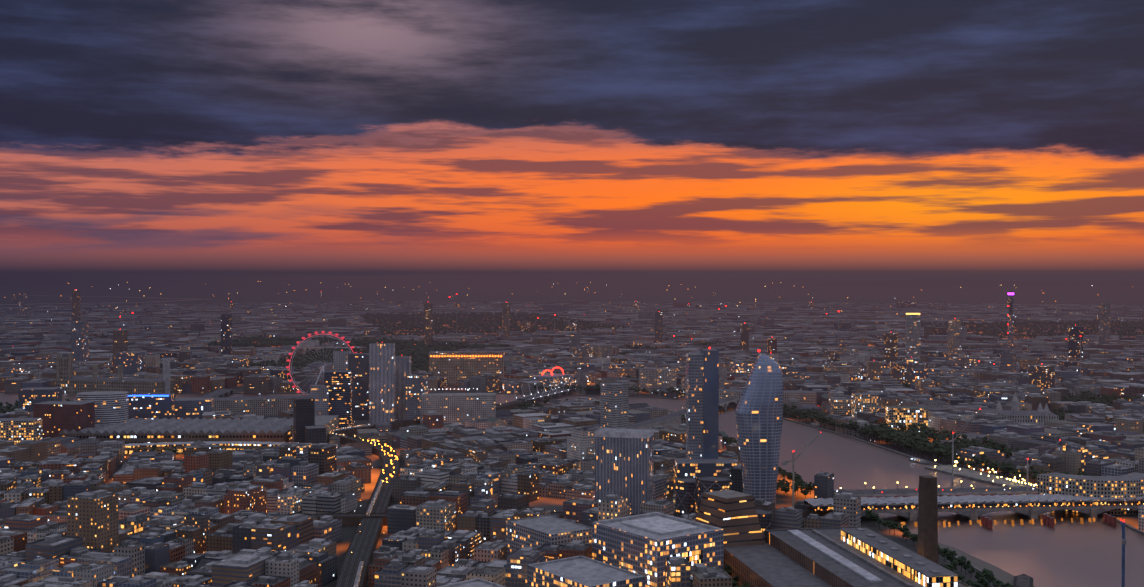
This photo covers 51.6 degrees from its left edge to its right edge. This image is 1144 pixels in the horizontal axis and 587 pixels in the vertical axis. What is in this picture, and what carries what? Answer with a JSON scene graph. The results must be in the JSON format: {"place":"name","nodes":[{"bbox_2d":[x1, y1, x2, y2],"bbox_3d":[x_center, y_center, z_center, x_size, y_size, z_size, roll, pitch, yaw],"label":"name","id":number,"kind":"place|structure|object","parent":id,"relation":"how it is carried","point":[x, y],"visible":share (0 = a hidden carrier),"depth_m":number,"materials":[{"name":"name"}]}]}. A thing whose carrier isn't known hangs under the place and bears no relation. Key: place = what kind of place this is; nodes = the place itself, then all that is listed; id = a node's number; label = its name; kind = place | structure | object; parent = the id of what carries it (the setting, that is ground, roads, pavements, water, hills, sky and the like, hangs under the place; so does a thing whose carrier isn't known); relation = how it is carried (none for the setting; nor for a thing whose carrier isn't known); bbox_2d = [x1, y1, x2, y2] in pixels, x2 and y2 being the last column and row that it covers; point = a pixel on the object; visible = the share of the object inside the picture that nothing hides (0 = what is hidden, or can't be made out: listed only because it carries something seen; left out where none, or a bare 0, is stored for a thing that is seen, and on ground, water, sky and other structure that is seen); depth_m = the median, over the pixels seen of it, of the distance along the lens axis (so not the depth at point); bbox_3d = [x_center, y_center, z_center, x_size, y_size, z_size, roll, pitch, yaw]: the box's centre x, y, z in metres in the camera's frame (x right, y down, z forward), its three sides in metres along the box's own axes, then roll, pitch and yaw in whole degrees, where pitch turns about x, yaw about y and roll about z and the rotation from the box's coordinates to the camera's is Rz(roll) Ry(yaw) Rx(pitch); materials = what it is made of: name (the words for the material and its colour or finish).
{"place":"outdoors","nodes":[
{"label":"outdoors","id":0,"kind":"place"},
{"bbox_2d":[0,275,1143,586],"bbox_3d":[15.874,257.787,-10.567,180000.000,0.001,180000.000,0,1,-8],"label":"ground","id":1,"kind":"structure","parent":0,"point":[118,293],"depth_m":14055.00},
{"bbox_2d":[59,401,832,586],"bbox_3d":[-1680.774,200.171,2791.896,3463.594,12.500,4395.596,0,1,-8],"label":"rail viaducts","id":2,"kind":"object","parent":1,"relation":"on","point":[370,522],"visible":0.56,"depth_m":1212.95,"materials":[{"name":"grey concrete"}]},
{"bbox_2d":[0,288,1143,463],"bbox_3d":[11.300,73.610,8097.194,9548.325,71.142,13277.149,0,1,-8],"label":"city blocks","id":3,"kind":"structure","parent":1,"relation":"on","point":[950,393],"depth_m":3151.25,"materials":[{"name":"grey concrete"}]},
{"bbox_2d":[0,290,1143,586],"bbox_3d":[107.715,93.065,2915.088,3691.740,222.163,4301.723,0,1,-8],"label":"buildings","id":4,"kind":"structure","parent":1,"relation":"on","point":[728,526],"depth_m":1415.46,"materials":[{"name":"grey concrete"}]},
{"bbox_2d":[0,426,1143,586],"bbox_3d":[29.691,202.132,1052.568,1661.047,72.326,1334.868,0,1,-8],"label":"buildings","id":5,"kind":"structure","parent":1,"relation":"on","point":[202,517],"depth_m":1161.69,"materials":[{"name":"grey concrete"}]},
{"bbox_2d":[0,392,1143,583],"bbox_3d":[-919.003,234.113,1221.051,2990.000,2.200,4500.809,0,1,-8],"label":"quay walls","id":6,"kind":"structure","parent":1,"relation":"on","point":[1117,520],"depth_m":1930.02,"materials":[{"name":"stone"}]},
{"bbox_2d":[0,311,1143,586],"bbox_3d":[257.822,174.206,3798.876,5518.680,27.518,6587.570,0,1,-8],"label":"trees","id":7,"kind":"object","parent":1,"relation":"on","point":[912,437],"visible":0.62,"depth_m":3120.24,"materials":[{"name":"green plant"}]},
{"bbox_2d":[0,295,1143,586],"bbox_3d":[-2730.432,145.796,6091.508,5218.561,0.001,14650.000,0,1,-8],"label":"river thames","id":8,"kind":"structure","parent":1,"relation":"on","point":[1066,551],"depth_m":1211.22,"materials":[{"name":"liquid"}]},
{"bbox_2d":[47,281,1143,554],"bbox_3d":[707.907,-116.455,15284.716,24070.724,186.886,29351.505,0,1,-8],"label":"city lights","id":9,"kind":"object","parent":1,"relation":"on","point":[561,391],"visible":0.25,"depth_m":1941.04},
{"bbox_2d":[197,378,1143,527],"bbox_3d":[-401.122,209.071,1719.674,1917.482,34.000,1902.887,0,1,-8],"label":"bridges","id":10,"kind":"structure","parent":1,"relation":"on","point":[897,498],"depth_m":1243.44,"materials":[{"name":"grey concrete"}]},
{"bbox_2d":[938,543,1034,586],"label":"walkway","id":11,"kind":"structure","parent":1,"relation":"on","point":[1002,575],"depth_m":1033.81,"materials":[{"name":"grey concrete"}]},
{"bbox_2d":[0,277,1143,285],"bbox_3d":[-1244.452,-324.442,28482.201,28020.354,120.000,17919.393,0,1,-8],"label":"horizon hills","id":12,"kind":"structure","parent":0,"point":[644,280],"depth_m":25654.57,"materials":[{"name":"grey"}]},
{"bbox_2d":[0,0,1143,274],"label":"sky","id":13,"kind":"structure","parent":0,"point":[138,137],"materials":[{"name":"orange"}]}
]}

